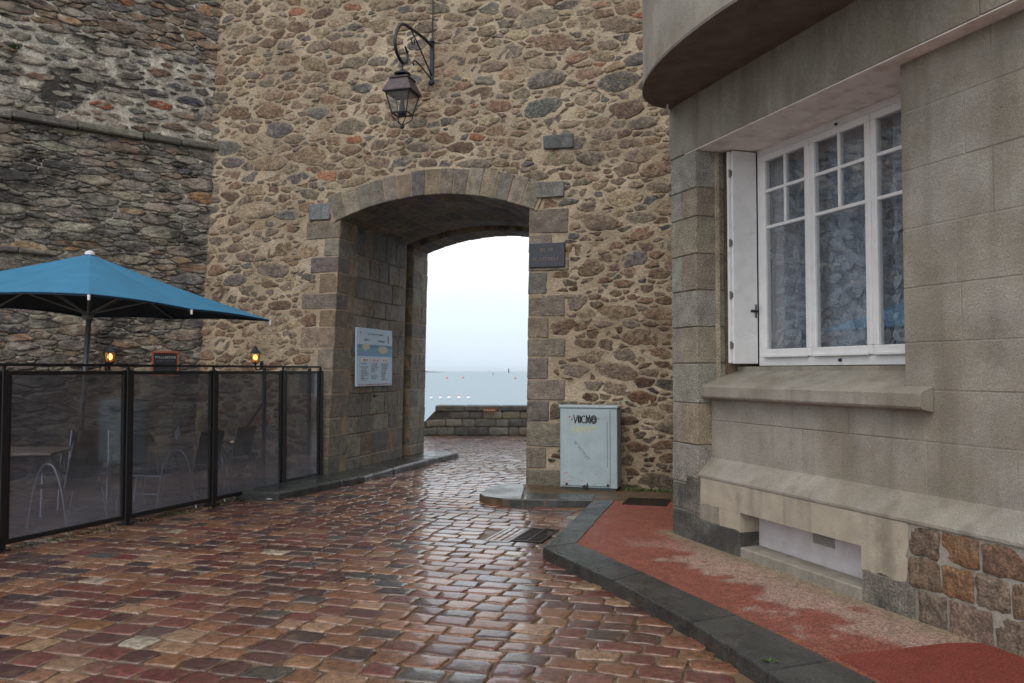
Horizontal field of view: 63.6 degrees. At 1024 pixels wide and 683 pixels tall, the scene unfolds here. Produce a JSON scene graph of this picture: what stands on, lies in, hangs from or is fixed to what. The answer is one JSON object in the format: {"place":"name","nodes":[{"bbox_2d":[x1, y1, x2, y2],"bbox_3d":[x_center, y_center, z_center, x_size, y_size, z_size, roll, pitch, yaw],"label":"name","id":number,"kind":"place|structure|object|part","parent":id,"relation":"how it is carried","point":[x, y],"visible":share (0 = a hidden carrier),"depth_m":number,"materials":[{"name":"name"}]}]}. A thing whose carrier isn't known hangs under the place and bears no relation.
{"place":"outdoors","nodes":[
{"label":"outdoors","id":0,"kind":"place"},
{"bbox_2d":[0,435,754,682],"bbox_3d":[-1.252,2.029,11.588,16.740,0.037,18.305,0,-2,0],"label":"cobblestones","id":1,"kind":"structure","parent":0,"point":[276,522],"depth_m":5.93,"materials":[{"name":"brown stone"}]},
{"bbox_2d":[11,446,71,516],"bbox_3d":[-5.320,1.544,9.001,0.850,0.722,0.794,0,-2,-8],"label":"bistro table","id":2,"kind":"object","parent":1,"relation":"on","point":[31,451],"visible":0.54,"depth_m":8.95,"materials":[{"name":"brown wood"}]},
{"bbox_2d":[26,439,107,528],"bbox_3d":[-4.581,1.467,8.566,0.604,0.885,0.524,-1,-2,20],"label":"bistro chair","id":3,"kind":"object","parent":1,"relation":"on","point":[86,460],"visible":0.96,"depth_m":8.44,"materials":[{"name":"metal"}]},
{"bbox_2d":[57,430,112,510],"bbox_3d":[-5.057,1.512,9.821,0.524,0.885,0.604,1,-2,-20],"label":"bistro chair","id":4,"kind":"object","parent":1,"relation":"on","point":[93,435],"visible":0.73,"depth_m":10.04,"materials":[{"name":"metal"}]},
{"bbox_2d":[0,0,222,489],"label":"old wall","id":5,"kind":"structure","parent":1,"relation":"on","point":[96,96],"depth_m":11.97,"materials":[{"name":"stone"}]},
{"bbox_2d":[8,43,21,49],"bbox_3d":[-6.769,-4.014,11.227,0.158,0.066,0.204,-2,-3,40],"label":"weed","id":6,"kind":"object","parent":5,"relation":"attached to","point":[12,46],"visible":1,"depth_m":11.21,"materials":[{"name":"green plant"}]},
{"bbox_2d":[104,345,116,370],"bbox_3d":[-5.739,0.235,11.765,0.176,0.382,0.260,2,-3,-40],"label":"terrace lantern","id":7,"kind":"object","parent":5,"relation":"attached to","point":[109,348],"visible":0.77,"depth_m":11.70,"materials":[{"name":"metal"}]},
{"bbox_2d":[151,345,178,376],"bbox_3d":[-5.183,0.289,12.351,0.380,0.476,0.035,1,-2,-28],"label":"menu chalkboard","id":8,"kind":"object","parent":5,"relation":"attached to","point":[162,357],"visible":0.91,"depth_m":12.34,"materials":[{"name":"black wood"}]},
{"bbox_2d":[0,499,245,552],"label":"moss","id":9,"kind":"object","parent":1,"relation":"on","point":[97,528],"visible":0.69,"depth_m":8.77,"materials":[{"name":"green plant"}]},
{"bbox_2d":[0,251,270,523],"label":"parasol","id":10,"kind":"object","parent":1,"relation":"on","point":[88,286],"visible":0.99,"depth_m":8.88,"materials":[{"name":"blue fabric"}]},
{"bbox_2d":[115,434,183,511],"bbox_3d":[-4.223,1.505,9.633,0.524,0.885,0.604,0,-2,10],"label":"bistro chair","id":11,"kind":"object","parent":1,"relation":"on","point":[144,452],"visible":0.79,"depth_m":9.41,"materials":[{"name":"metal"}]},
{"bbox_2d":[0,363,323,551],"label":"windbreak fence","id":12,"kind":"object","parent":1,"relation":"on","point":[125,516],"visible":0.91,"depth_m":8.87,"materials":[{"name":"metal"}]},
{"bbox_2d":[256,422,275,436],"bbox_3d":[-3.274,1.174,11.003,0.259,0.259,0.022,0,-2,-10],"label":"star ornament","id":13,"kind":"object","parent":12,"relation":"attached to","point":[267,429],"visible":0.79,"depth_m":11.00,"materials":[{"name":"white paper"}]},
{"bbox_2d":[133,436,236,501],"bbox_3d":[-4.120,1.594,10.400,1.250,0.722,0.744,0,-2,-12],"label":"bistro table","id":14,"kind":"object","parent":1,"relation":"on","point":[189,440],"visible":0.4,"depth_m":10.24,"materials":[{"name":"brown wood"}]},
{"bbox_2d":[175,426,180,439],"bbox_3d":[-4.170,1.140,10.316,0.070,0.180,0.070,0,-2,0],"label":"candle","id":15,"kind":"object","parent":14,"relation":"on","point":[178,434],"visible":1,"depth_m":10.29,"materials":[{"name":"grey"}]},
{"bbox_2d":[159,430,225,507],"bbox_3d":[-3.841,1.518,9.995,0.604,0.885,0.524,-1,-2,20],"label":"bistro chair","id":16,"kind":"object","parent":1,"relation":"on","point":[200,457],"visible":0.83,"depth_m":9.81,"materials":[{"name":"metal"}]},
{"bbox_2d":[196,425,256,496],"bbox_3d":[-3.701,1.547,10.796,0.604,0.885,0.524,-1,-2,15],"label":"bistro chair","id":17,"kind":"object","parent":1,"relation":"on","point":[242,445],"visible":0.7,"depth_m":10.68,"materials":[{"name":"metal"}]},
{"bbox_2d":[236,451,457,500],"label":"kerb","id":18,"kind":"structure","parent":1,"relation":"on","point":[349,477],"depth_m":11.75,"materials":[{"name":"stone"}]},
{"bbox_2d":[191,0,674,489],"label":"gate wall","id":19,"kind":"structure","parent":1,"relation":"on","point":[343,204],"depth_m":12.15,"materials":[{"name":"stone"}]},
{"bbox_2d":[250,346,262,370],"bbox_3d":[-3.765,0.251,12.214,0.168,0.364,0.248,-1,-2,17],"label":"terrace lantern","id":20,"kind":"object","parent":19,"relation":"attached to","point":[255,350],"visible":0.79,"depth_m":12.15,"materials":[{"name":"metal"}]},
{"bbox_2d":[355,327,391,386],"bbox_3d":[-2.226,0.258,13.368,0.035,0.920,1.290,-1,-2,17],"label":"information board","id":21,"kind":"object","parent":19,"relation":"attached to","point":[373,357],"visible":1,"depth_m":13.29,"materials":[{"name":"white paper"}]},
{"bbox_2d":[382,22,434,128],"bbox_3d":[-1.345,-3.624,11.405,0.400,1.620,1.336,-1,-2,17],"label":"wall lantern","id":22,"kind":"object","parent":19,"relation":"attached to","point":[401,85],"depth_m":10.97,"materials":[{"name":"metal"}]},
{"bbox_2d":[432,0,433,37],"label":"cable","id":23,"kind":"object","parent":19,"relation":"attached to","point":[432,16],"visible":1,"depth_m":12.04,"materials":[{"name":"metal"}]},
{"bbox_2d":[529,242,564,267],"bbox_3d":[0.481,-1.177,11.279,0.500,0.330,0.052,-1,-2,17],"label":"wall plaque","id":24,"kind":"object","parent":19,"relation":"attached to","point":[541,255],"depth_m":11.26,"materials":[{"name":"grey metal"}]},
{"bbox_2d":[424,405,526,435],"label":"sea wall","id":25,"kind":"structure","parent":1,"relation":"on","point":[474,420],"depth_m":20.62,"materials":[{"name":"stone"}]},
{"bbox_2d":[483,408,496,411],"bbox_3d":[-0.550,1.707,20.569,0.360,0.100,0.022,0,-2,0],"label":"sign","id":26,"kind":"object","parent":25,"relation":"attached to","point":[489,409],"visible":1,"depth_m":20.56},
{"bbox_2d":[484,527,528,541],"bbox_3d":[-0.040,1.898,8.087,0.240,0.023,0.680,-1,-2,19],"label":"drain cover","id":27,"kind":"object","parent":1,"relation":"on","point":[507,534],"visible":0.98,"depth_m":8.07,"materials":[{"name":"grey metal"}]},
{"bbox_2d":[511,528,559,543],"bbox_3d":[0.235,1.898,8.067,0.300,0.024,0.660,-1,-2,19],"label":"drain grate","id":28,"kind":"object","parent":1,"relation":"on","point":[536,535],"visible":0.96,"depth_m":8.03,"materials":[{"name":"metal"}]},
{"bbox_2d":[479,483,672,506],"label":"curb","id":29,"kind":"structure","parent":1,"relation":"on","point":[620,494],"depth_m":10.30,"materials":[{"name":"grey stone"}]},
{"bbox_2d":[559,404,621,490],"bbox_3d":[1.020,1.370,10.732,0.769,1.082,0.332,-1,-2,17],"label":"utility cabinet","id":30,"kind":"object","parent":29,"relation":"on","point":[590,447],"visible":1,"depth_m":10.59,"materials":[{"name":"grey metal"}]},
{"bbox_3d":[0.942,1.363,10.597,0.633,0.975,0.025,-1,-2,17],"label":"door","id":31,"kind":"part","parent":30,"relation":"part of","materials":[{"name":"grey paint"}]},
{"bbox_2d":[622,497,670,505],"bbox_3d":[1.565,1.864,9.578,0.500,0.018,0.500,-1,-2,17],"label":"footpath grate","id":32,"kind":"object","parent":29,"relation":"on","point":[646,501],"visible":0.99,"depth_m":9.58,"materials":[{"name":"metal"}]},
{"bbox_2d":[480,483,876,682],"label":"kerb","id":33,"kind":"structure","parent":1,"relation":"on","point":[744,647],"depth_m":5.28,"materials":[{"name":"stone"}]},
{"bbox_2d":[577,501,977,682],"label":"footpath","id":34,"kind":"structure","parent":1,"relation":"on","point":[829,624],"depth_m":5.69,"materials":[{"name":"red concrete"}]},
{"bbox_2d":[836,643,1023,682],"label":"footpath repair","id":35,"kind":"structure","parent":34,"relation":"on","point":[961,663],"depth_m":4.26,"materials":[{"name":"red asphalt"}]},
{"bbox_2d":[424,371,527,421],"bbox_3d":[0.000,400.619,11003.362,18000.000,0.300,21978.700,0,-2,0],"label":"sea","id":36,"kind":"structure","parent":0,"point":[492,387],"depth_m":312.91,"materials":[{"name":"liquid"}]},
{"bbox_2d":[425,236,528,370],"label":"sky","id":37,"kind":"structure","parent":0,"point":[477,312],"materials":[{"name":"white"}]},
{"bbox_2d":[623,487,672,492],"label":"grass","id":38,"kind":"structure","parent":0,"point":[650,489],"depth_m":10.49,"materials":[{"name":"green plant"}]},
{"bbox_2d":[642,0,1023,657],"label":"house","id":39,"kind":"structure","parent":0,"point":[880,474],"depth_m":5.74,"materials":[{"name":"stone"}]},
{"bbox_2d":[757,93,904,365],"bbox_3d":[2.599,-0.789,6.499,0.114,1.951,2.100,1,-2,-19],"label":"window","id":40,"kind":"structure","parent":39,"relation":"in","point":[875,352],"depth_m":6.70,"materials":[{"name":"white paint"}]},
{"bbox_2d":[770,112,905,356],"bbox_3d":[2.720,-0.779,6.562,0.112,1.934,2.238,1,-2,-19],"label":"curtain","id":41,"kind":"object","parent":39,"relation":"hanging from","point":[843,279],"visible":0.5,"depth_m":6.72,"materials":[{"name":"fabric"}]}
]}

